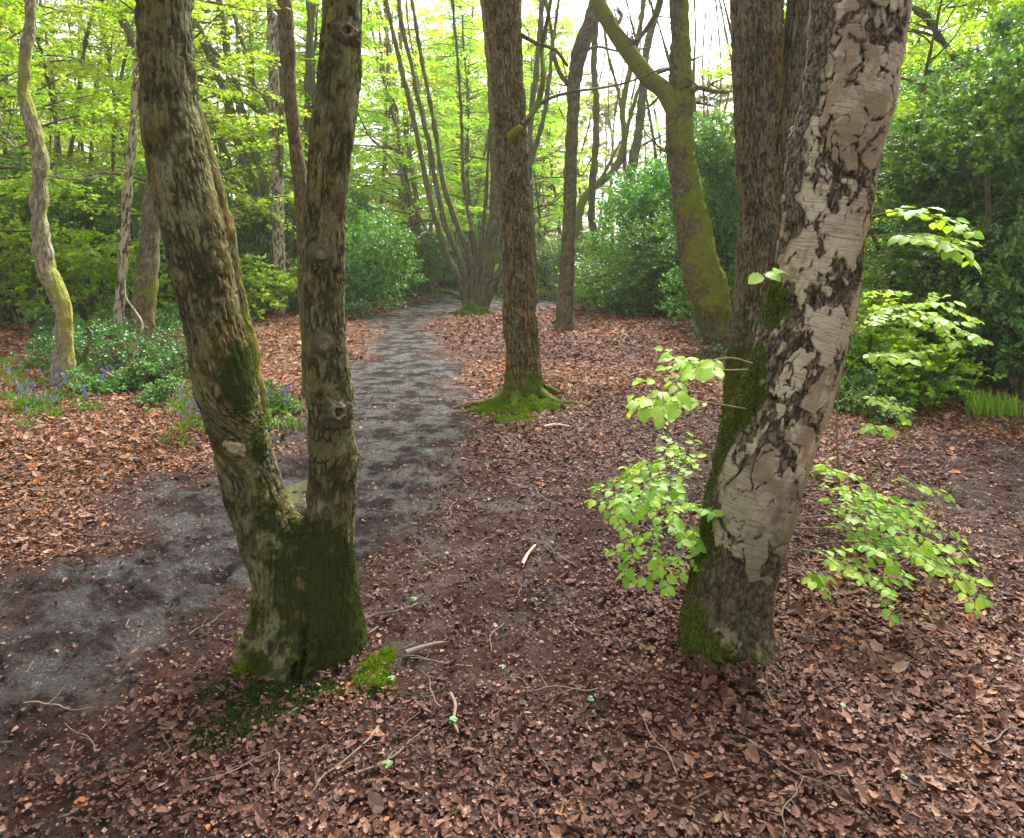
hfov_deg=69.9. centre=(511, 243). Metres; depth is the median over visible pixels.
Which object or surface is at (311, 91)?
thin tree
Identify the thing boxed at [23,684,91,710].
fallen twig
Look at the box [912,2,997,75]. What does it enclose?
woodland tree
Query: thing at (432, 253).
holly bush
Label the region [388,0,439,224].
thin tree
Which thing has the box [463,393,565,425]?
moss patch
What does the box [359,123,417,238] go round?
tree
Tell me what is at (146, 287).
dark trunk
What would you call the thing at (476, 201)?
thin tree
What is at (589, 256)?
holly bush
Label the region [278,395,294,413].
bluebell
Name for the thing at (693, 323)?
holly seedling
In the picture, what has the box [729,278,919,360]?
holly bush
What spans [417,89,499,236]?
tree
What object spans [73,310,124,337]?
bramble plant
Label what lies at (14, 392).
bluebell
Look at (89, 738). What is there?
fallen twig
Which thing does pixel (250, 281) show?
green shrub
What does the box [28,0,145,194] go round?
woodland tree
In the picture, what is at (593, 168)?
ivy tree
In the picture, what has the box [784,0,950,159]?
woodland tree
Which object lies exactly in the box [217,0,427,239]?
green beech tree
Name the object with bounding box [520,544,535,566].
fallen stick
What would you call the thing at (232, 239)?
leaning tree
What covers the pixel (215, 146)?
young beech tree
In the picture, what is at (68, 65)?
green beech tree
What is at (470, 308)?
moss patch
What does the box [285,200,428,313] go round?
holly bush
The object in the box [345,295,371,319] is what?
holly seedling
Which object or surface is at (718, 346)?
holly seedling
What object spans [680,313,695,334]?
holly seedling
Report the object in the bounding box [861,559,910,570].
fallen twig
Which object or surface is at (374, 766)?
fallen twig
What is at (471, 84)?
young beech tree
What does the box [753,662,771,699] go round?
fallen twig
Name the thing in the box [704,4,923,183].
young beech tree
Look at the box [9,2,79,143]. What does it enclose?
thin tree
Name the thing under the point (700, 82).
tree
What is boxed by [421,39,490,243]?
tree
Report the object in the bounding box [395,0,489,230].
woodland tree
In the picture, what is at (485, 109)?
thin tree
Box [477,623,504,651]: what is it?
fallen twig
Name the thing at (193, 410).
bluebell
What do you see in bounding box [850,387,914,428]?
bramble plant
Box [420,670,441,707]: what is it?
fallen twig
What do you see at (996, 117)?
holly tree
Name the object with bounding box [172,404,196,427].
bluebell
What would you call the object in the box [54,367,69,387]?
bluebell
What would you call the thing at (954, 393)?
bramble plant
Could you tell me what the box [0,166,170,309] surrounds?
holly bush
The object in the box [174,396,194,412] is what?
bluebell
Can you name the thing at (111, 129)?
woodland tree
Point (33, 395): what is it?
bluebell
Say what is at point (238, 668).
moss patch
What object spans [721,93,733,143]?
tree
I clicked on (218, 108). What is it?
thin tree
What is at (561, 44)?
young beech tree
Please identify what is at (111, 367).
bluebell
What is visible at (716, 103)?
tree
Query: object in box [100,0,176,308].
arching branch tree
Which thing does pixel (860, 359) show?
holly seedling
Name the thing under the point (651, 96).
thin tree
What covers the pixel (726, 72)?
woodland tree
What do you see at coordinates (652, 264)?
holly bush
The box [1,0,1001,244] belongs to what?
sky
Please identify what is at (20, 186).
green beech tree
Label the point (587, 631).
fallen twig
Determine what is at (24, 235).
holly bush
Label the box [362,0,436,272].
thin tree
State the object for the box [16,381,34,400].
bluebell
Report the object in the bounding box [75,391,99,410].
bluebell
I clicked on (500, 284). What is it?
green shrub
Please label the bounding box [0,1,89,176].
woodland tree
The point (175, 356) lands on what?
holly seedling
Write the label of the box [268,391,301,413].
bramble plant
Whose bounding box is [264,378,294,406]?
bramble plant
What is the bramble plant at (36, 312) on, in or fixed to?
on the ground at (390, 369)
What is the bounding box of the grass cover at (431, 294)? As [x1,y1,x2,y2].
[401,281,687,316]
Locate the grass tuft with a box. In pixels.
[961,388,1023,418]
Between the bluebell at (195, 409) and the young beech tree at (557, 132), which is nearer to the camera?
the bluebell at (195, 409)
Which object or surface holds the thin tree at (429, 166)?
on the ground at (390, 369)
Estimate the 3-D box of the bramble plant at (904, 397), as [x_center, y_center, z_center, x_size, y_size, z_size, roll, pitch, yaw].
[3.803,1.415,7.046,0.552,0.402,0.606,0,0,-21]
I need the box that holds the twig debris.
[0,349,1023,837]
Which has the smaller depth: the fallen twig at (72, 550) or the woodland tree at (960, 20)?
the fallen twig at (72, 550)
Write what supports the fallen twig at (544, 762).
on the leaf litter
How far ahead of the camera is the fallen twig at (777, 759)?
2.12 m
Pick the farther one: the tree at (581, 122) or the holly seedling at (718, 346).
the tree at (581, 122)
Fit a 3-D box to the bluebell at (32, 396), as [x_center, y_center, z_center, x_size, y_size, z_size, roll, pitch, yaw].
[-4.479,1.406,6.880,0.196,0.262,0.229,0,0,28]
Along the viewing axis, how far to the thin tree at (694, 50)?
28.89 m
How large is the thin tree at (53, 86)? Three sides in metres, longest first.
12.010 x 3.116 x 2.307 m
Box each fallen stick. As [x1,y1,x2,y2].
[404,641,446,654]
[449,692,458,733]
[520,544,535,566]
[542,423,570,428]
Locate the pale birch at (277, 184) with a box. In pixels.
[266,0,288,314]
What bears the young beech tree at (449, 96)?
on the ground at (390, 369)
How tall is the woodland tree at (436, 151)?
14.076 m
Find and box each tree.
[0,0,134,387]
[0,0,139,238]
[0,0,145,307]
[0,0,311,270]
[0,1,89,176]
[0,2,89,167]
[0,71,47,150]
[1,36,71,154]
[5,56,26,155]
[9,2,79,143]
[16,19,61,196]
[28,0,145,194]
[30,0,108,191]
[34,0,146,192]
[36,87,88,165]
[37,0,98,165]
[40,31,116,181]
[43,18,84,154]
[55,0,302,219]
[58,12,144,183]
[60,0,92,182]
[77,0,110,171]
[78,14,140,181]
[80,1,233,182]
[81,22,234,199]
[86,1,193,139]
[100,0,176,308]
[111,17,138,184]
[116,0,286,190]
[131,18,235,201]
[134,0,370,686]
[192,0,272,304]
[197,0,319,192]
[199,104,272,425]
[200,0,309,313]
[204,19,229,159]
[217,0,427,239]
[221,23,262,212]
[225,0,409,189]
[227,0,372,272]
[233,35,298,193]
[239,0,394,190]
[243,56,290,188]
[258,34,370,207]
[278,0,306,395]
[291,35,302,239]
[294,0,488,296]
[303,1,315,171]
[349,0,466,213]
[351,147,366,189]
[353,0,485,236]
[356,0,539,307]
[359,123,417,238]
[361,12,409,275]
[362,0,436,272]
[362,0,437,293]
[363,0,429,293]
[367,0,430,289]
[368,89,433,234]
[378,0,554,264]
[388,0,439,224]
[390,0,552,228]
[390,58,473,250]
[393,0,472,291]
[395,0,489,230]
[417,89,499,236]
[420,14,527,234]
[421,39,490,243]
[426,81,489,241]
[441,29,485,239]
[443,53,536,238]
[446,0,607,218]
[449,7,488,279]
[452,0,689,408]
[468,45,528,192]
[471,34,607,247]
[473,18,620,239]
[480,74,564,243]
[482,0,591,210]
[483,36,560,247]
[525,54,600,230]
[527,0,575,303]
[529,0,654,330]
[533,115,596,240]
[535,42,573,244]
[537,16,583,270]
[542,98,598,248]
[548,39,608,198]
[560,0,649,281]
[576,71,648,237]
[581,18,628,242]
[584,56,626,228]
[587,23,616,300]
[588,76,666,237]
[590,0,732,351]
[601,7,662,169]
[611,5,665,185]
[614,0,666,246]
[621,0,663,269]
[626,0,983,669]
[628,0,722,139]
[631,0,670,182]
[644,108,738,324]
[653,0,716,187]
[660,73,717,166]
[665,64,734,164]
[696,0,906,83]
[697,21,727,121]
[698,3,732,127]
[698,65,732,132]
[700,1,724,139]
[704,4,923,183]
[712,0,730,63]
[715,0,731,69]
[718,0,809,429]
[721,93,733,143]
[723,225,870,301]
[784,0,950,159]
[855,126,1023,377]
[863,159,940,293]
[864,0,1023,272]
[866,51,1023,295]
[880,0,1003,167]
[883,2,976,162]
[892,0,1023,397]
[902,4,951,74]
[907,17,918,92]
[908,0,1022,158]
[908,1,986,72]
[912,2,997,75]
[914,6,979,45]
[915,15,922,71]
[944,34,988,61]
[968,0,1023,225]
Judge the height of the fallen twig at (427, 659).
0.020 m
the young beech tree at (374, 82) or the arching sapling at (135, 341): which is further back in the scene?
the young beech tree at (374, 82)
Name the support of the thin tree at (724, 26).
on the ground at (390, 369)
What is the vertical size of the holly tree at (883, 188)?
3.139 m
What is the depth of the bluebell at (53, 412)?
6.48 m
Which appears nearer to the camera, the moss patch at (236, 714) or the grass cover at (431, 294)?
the moss patch at (236, 714)
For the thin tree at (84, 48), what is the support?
on the ground at (390, 369)
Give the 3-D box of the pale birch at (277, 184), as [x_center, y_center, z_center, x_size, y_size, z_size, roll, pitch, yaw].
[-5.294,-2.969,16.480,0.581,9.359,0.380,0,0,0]
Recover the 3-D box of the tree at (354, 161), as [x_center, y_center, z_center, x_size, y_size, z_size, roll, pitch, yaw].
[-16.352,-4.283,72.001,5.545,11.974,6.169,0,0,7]
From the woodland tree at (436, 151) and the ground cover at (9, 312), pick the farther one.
the woodland tree at (436, 151)
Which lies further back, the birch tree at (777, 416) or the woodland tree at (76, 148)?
the woodland tree at (76, 148)
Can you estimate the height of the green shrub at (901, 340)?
1.078 m
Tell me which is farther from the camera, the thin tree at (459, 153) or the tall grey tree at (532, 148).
the thin tree at (459, 153)
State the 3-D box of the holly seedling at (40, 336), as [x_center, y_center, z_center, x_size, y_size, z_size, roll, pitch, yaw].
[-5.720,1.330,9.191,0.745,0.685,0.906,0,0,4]
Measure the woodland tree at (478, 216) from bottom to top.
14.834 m
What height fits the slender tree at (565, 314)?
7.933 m
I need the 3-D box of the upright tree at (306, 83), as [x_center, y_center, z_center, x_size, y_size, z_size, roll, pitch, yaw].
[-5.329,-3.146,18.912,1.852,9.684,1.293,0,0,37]
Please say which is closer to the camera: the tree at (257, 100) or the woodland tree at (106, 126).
the woodland tree at (106, 126)
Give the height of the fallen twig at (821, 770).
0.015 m
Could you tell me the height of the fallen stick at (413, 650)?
0.021 m
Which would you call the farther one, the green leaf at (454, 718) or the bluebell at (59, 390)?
the bluebell at (59, 390)
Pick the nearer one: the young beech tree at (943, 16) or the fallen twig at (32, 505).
the fallen twig at (32, 505)
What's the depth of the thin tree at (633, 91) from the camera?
28.46 m
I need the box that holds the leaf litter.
[0,280,1023,837]
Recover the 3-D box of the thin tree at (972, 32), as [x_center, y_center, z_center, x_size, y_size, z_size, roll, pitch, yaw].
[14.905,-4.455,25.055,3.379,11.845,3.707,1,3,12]
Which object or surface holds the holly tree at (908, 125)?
on the ground at (390, 369)
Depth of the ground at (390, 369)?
3.20 m
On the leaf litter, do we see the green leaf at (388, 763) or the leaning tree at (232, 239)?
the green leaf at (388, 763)
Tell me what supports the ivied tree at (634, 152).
on the ground at (390, 369)
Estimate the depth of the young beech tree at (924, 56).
16.52 m
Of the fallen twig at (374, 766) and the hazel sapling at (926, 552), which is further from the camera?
the hazel sapling at (926, 552)
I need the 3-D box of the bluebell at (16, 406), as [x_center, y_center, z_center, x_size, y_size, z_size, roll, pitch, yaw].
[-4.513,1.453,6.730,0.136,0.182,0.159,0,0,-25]
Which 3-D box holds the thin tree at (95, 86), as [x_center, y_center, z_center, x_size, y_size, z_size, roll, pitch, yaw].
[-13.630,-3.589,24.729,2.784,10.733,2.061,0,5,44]
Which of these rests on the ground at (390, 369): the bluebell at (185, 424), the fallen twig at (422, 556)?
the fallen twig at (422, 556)
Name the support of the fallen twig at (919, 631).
on the leaf litter
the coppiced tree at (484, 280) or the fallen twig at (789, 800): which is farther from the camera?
the coppiced tree at (484, 280)
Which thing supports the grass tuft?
on the ground at (390, 369)
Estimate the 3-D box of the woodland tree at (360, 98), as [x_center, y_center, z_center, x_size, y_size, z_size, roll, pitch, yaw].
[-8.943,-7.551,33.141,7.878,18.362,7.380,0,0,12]
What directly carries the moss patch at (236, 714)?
on the ground at (390, 369)
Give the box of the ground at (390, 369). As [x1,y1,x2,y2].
[0,251,1023,837]
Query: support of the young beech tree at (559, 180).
on the ground at (390, 369)
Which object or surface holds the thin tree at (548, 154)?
on the ground at (390, 369)
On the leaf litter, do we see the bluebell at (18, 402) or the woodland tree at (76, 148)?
the bluebell at (18, 402)
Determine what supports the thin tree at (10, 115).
on the ground at (390, 369)
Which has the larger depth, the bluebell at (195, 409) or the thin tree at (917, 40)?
the thin tree at (917, 40)
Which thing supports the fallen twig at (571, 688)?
on the leaf litter
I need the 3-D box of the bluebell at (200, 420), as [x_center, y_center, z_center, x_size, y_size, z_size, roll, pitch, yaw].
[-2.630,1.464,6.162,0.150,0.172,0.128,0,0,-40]
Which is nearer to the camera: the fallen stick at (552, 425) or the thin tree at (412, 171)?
the fallen stick at (552, 425)
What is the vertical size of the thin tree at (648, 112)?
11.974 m
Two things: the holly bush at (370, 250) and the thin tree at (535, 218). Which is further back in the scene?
the thin tree at (535, 218)
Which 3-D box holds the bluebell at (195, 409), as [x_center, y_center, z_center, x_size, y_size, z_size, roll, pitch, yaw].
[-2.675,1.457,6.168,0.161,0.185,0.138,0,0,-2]
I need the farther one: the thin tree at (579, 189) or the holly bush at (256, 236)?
the thin tree at (579, 189)
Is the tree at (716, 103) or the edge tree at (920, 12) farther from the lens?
the tree at (716, 103)
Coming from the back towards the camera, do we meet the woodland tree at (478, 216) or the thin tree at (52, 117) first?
the woodland tree at (478, 216)
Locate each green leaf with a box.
[381,760,392,767]
[449,716,457,721]
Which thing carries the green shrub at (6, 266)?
on the ground at (390, 369)
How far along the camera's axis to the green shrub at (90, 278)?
14.19 m
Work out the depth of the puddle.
4.59 m
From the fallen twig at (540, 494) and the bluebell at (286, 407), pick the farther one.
the bluebell at (286, 407)
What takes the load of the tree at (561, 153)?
on the ground at (390, 369)
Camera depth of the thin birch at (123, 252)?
13.14 m
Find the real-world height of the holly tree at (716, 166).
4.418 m
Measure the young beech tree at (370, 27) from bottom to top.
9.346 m
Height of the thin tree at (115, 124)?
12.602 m
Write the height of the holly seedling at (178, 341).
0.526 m
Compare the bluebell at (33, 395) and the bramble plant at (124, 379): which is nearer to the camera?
the bluebell at (33, 395)
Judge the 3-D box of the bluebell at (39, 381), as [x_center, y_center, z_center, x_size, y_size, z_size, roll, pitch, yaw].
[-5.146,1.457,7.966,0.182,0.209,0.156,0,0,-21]
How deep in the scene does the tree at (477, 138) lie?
57.73 m
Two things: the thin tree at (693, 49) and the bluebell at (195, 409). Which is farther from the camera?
the thin tree at (693, 49)
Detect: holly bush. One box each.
[0,141,121,310]
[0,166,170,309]
[0,172,103,313]
[60,161,170,307]
[83,188,285,307]
[164,178,359,301]
[268,166,392,298]
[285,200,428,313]
[379,221,460,294]
[418,231,499,286]
[443,217,501,280]
[495,234,560,287]
[536,227,617,298]
[552,219,675,308]
[555,216,727,319]
[586,140,735,308]
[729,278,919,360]
[896,277,1023,389]
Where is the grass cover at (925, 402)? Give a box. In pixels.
[840,362,991,419]
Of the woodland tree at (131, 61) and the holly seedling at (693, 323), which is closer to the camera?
the holly seedling at (693, 323)
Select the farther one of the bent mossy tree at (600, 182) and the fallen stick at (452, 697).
the bent mossy tree at (600, 182)
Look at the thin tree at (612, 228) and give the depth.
35.39 m
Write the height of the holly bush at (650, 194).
4.514 m
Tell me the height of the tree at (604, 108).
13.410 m
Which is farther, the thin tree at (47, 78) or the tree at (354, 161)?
the tree at (354, 161)
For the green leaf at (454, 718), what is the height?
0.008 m
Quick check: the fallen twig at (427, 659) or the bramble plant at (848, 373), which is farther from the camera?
the bramble plant at (848, 373)
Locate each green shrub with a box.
[0,217,97,325]
[2,227,173,321]
[157,252,297,319]
[246,256,299,312]
[469,263,542,294]
[843,296,1006,407]
[848,266,946,370]
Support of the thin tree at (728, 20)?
on the ground at (390, 369)
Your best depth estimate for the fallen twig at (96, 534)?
3.79 m
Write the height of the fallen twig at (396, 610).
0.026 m
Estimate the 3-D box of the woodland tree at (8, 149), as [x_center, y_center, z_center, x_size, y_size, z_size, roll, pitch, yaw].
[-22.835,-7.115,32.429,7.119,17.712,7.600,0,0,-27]
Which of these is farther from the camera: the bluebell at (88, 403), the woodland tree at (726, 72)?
the woodland tree at (726, 72)
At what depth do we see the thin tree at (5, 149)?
24.12 m
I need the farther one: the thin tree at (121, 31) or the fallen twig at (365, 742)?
the thin tree at (121, 31)
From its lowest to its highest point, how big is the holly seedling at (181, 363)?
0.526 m
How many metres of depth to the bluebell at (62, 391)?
7.37 m
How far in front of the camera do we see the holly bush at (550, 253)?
22.03 m
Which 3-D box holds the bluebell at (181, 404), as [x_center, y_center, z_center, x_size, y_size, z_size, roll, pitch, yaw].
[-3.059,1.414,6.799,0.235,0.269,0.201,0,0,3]
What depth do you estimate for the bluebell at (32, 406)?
6.76 m
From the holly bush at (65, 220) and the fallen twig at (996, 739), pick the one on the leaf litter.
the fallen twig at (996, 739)
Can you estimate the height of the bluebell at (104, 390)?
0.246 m
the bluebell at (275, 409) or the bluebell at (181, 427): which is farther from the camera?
the bluebell at (275, 409)
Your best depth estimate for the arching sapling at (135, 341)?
8.07 m
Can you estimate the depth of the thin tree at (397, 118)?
23.37 m
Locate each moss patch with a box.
[178,674,353,758]
[227,632,250,677]
[346,645,398,695]
[454,299,491,315]
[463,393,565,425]
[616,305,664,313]
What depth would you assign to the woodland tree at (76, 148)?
42.07 m
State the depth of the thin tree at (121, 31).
14.85 m
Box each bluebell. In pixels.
[0,366,19,383]
[0,379,17,399]
[4,359,26,377]
[7,381,29,399]
[11,387,34,406]
[13,393,29,410]
[13,405,36,429]
[14,368,36,387]
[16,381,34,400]
[18,382,46,404]
[20,392,37,408]
[22,388,47,404]
[26,397,46,415]
[30,369,47,385]
[30,393,46,408]
[39,372,63,395]
[43,392,63,417]
[44,381,64,403]
[45,377,68,399]
[46,395,73,415]
[51,373,72,393]
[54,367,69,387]
[71,387,95,409]
[73,382,90,398]
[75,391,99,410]
[89,390,105,410]
[93,373,112,391]
[96,374,117,394]
[106,366,116,383]
[169,386,194,408]
[170,411,194,430]
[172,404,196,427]
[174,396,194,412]
[182,406,201,426]
[186,400,201,417]
[193,411,203,425]
[193,424,205,433]
[267,388,281,412]
[270,384,295,410]
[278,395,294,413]
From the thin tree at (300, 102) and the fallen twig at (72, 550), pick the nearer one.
the fallen twig at (72, 550)
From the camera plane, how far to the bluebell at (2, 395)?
7.27 m
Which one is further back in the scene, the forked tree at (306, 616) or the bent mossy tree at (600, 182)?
the bent mossy tree at (600, 182)
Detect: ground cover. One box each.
[0,298,347,336]
[0,352,306,446]
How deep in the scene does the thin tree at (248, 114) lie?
28.24 m
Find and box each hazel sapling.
[584,432,723,596]
[785,457,993,626]
[835,289,993,490]
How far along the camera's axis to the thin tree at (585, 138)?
31.88 m
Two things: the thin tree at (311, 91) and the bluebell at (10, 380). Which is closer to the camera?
the bluebell at (10, 380)
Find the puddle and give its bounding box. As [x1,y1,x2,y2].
[285,480,307,506]
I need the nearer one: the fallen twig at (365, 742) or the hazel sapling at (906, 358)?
the fallen twig at (365, 742)
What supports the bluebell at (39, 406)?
on the ground at (390, 369)
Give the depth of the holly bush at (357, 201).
20.44 m
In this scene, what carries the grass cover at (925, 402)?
on the ground at (390, 369)
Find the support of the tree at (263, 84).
on the ground at (390, 369)
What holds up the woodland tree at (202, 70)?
on the ground at (390, 369)
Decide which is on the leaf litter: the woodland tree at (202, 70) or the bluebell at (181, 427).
the bluebell at (181, 427)
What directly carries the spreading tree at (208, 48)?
on the ground at (390, 369)
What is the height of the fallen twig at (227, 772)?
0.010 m
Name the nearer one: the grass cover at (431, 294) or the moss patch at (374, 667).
the moss patch at (374, 667)
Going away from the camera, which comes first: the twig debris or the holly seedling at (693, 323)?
the twig debris
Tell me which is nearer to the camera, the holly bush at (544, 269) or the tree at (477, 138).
the holly bush at (544, 269)
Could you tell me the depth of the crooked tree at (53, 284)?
7.94 m
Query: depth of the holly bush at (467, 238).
29.07 m
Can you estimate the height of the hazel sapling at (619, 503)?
0.792 m
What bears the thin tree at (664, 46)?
on the ground at (390, 369)
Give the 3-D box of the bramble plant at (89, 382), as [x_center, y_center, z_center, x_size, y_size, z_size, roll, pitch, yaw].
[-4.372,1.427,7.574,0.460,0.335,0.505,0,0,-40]
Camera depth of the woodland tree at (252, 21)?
22.13 m
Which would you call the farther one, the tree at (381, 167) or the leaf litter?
the tree at (381, 167)
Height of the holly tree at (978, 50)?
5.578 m
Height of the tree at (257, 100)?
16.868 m
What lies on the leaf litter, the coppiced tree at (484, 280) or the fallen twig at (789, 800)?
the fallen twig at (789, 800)
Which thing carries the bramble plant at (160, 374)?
on the ground at (390, 369)
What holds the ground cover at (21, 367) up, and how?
on the ground at (390, 369)
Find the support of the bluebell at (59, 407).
on the leaf litter
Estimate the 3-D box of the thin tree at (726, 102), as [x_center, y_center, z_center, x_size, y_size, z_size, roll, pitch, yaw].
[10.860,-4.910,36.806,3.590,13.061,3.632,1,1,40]
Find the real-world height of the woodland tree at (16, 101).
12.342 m
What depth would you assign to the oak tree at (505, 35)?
7.07 m
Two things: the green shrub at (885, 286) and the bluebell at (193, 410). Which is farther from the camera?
the green shrub at (885, 286)
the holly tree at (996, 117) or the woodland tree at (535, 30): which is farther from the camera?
the woodland tree at (535, 30)
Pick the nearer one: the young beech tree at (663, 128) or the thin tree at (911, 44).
the thin tree at (911, 44)
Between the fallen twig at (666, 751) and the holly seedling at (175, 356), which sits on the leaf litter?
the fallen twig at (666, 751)
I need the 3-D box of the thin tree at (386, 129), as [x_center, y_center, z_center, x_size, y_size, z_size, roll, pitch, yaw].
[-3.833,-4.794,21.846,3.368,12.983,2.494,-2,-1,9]
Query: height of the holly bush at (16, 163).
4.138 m
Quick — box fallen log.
[439,289,460,298]
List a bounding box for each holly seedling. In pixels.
[10,326,84,367]
[25,319,115,377]
[38,316,147,361]
[77,333,171,380]
[91,326,183,368]
[113,340,188,384]
[142,326,186,361]
[157,337,189,377]
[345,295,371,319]
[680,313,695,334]
[687,318,704,344]
[692,337,727,360]
[844,352,864,379]
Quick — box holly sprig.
[657,422,694,539]
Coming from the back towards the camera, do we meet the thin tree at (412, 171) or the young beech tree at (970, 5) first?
the thin tree at (412, 171)
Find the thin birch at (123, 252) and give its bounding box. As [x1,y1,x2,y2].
[113,33,138,324]
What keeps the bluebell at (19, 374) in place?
on the leaf litter
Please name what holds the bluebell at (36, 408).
on the leaf litter
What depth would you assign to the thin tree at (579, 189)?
29.09 m
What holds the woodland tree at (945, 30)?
on the ground at (390, 369)
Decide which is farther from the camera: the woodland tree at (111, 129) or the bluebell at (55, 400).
the woodland tree at (111, 129)
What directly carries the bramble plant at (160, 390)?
on the ground at (390, 369)
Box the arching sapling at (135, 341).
[99,274,143,377]
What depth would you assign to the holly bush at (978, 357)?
7.59 m
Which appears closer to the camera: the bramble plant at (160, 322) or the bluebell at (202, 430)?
the bluebell at (202, 430)
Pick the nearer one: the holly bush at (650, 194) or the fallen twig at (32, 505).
the fallen twig at (32, 505)
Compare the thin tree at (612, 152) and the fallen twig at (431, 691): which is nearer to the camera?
the fallen twig at (431, 691)
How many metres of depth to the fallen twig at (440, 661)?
2.68 m
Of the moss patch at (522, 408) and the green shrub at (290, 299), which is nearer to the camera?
the moss patch at (522, 408)
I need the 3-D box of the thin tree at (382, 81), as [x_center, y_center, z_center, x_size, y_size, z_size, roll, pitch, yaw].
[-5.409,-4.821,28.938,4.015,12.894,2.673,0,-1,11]
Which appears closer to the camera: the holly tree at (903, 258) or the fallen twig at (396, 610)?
the fallen twig at (396, 610)
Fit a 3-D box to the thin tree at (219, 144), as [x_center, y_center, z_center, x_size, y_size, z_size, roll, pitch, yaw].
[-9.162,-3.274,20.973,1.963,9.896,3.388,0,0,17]
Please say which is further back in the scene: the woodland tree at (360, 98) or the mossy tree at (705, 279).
the woodland tree at (360, 98)
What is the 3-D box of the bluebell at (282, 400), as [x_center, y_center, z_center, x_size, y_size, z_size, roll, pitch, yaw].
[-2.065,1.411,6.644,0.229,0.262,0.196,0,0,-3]
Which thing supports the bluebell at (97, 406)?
on the ground at (390, 369)
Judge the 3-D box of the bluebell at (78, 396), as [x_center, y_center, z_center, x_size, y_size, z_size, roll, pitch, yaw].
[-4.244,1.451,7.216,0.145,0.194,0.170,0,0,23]
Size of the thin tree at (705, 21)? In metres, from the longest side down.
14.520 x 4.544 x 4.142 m
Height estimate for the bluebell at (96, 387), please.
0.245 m
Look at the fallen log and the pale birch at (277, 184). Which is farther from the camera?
the fallen log
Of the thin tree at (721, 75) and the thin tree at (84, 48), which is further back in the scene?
the thin tree at (721, 75)
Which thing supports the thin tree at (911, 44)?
on the ground at (390, 369)
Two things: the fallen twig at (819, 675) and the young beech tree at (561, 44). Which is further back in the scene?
the young beech tree at (561, 44)
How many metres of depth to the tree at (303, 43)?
46.97 m
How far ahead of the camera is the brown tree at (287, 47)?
7.34 m
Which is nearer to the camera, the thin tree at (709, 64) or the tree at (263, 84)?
the thin tree at (709, 64)
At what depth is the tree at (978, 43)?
46.09 m
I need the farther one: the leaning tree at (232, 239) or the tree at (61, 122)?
the tree at (61, 122)
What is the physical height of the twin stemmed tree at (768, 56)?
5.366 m
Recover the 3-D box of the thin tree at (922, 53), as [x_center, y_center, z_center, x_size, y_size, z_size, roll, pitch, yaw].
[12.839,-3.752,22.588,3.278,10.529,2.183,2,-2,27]
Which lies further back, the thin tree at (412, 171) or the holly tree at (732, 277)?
the thin tree at (412, 171)
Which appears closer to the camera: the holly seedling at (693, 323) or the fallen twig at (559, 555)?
the fallen twig at (559, 555)
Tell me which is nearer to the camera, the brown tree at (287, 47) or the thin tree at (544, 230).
the brown tree at (287, 47)
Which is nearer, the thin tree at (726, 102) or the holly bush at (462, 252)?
the holly bush at (462, 252)
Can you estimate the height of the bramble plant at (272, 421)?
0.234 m
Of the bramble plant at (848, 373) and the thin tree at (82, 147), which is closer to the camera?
the bramble plant at (848, 373)
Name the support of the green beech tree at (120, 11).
on the ground at (390, 369)
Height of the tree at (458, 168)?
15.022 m
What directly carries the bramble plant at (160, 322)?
on the ground at (390, 369)
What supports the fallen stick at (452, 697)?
on the ground at (390, 369)
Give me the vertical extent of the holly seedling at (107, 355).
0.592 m
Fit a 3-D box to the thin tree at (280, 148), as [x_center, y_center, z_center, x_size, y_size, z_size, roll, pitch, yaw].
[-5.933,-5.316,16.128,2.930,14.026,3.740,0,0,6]
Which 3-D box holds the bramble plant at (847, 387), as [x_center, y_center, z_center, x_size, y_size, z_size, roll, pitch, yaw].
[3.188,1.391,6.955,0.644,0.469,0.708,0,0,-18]
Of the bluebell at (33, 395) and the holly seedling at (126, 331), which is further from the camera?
the holly seedling at (126, 331)
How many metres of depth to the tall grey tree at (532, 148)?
19.94 m
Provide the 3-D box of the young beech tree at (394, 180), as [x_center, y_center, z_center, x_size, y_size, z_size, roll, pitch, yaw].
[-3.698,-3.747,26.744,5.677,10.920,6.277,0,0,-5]
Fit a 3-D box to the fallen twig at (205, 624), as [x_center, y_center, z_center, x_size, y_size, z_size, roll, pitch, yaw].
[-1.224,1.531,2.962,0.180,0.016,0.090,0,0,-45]
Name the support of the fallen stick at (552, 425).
on the leaf litter
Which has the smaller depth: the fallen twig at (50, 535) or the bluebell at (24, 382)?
the fallen twig at (50, 535)
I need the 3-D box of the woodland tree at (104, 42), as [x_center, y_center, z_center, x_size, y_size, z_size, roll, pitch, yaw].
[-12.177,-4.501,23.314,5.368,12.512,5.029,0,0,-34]
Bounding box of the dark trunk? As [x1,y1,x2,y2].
[125,175,160,346]
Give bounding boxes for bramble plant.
[22,303,84,333]
[61,366,108,397]
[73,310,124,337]
[101,357,162,394]
[118,356,179,388]
[133,372,186,404]
[155,302,182,331]
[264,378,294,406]
[264,408,277,430]
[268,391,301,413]
[833,366,891,414]
[840,359,874,394]
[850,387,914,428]
[883,370,946,410]
[915,363,977,403]
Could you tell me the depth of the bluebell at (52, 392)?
7.37 m
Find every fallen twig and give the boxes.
[1,499,58,511]
[16,523,78,543]
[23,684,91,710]
[47,541,104,558]
[64,722,95,752]
[79,529,115,536]
[189,611,225,634]
[197,749,275,781]
[274,750,300,794]
[314,725,384,789]
[358,725,430,772]
[366,603,417,618]
[403,544,440,566]
[403,655,472,667]
[410,647,448,663]
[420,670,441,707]
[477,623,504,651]
[519,669,598,695]
[526,483,551,501]
[528,740,551,785]
[541,541,574,564]
[566,620,626,643]
[637,707,678,776]
[749,743,843,794]
[752,782,801,836]
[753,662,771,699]
[788,753,850,777]
[818,674,876,717]
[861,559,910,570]
[900,615,946,645]
[923,615,984,645]
[978,722,1023,745]

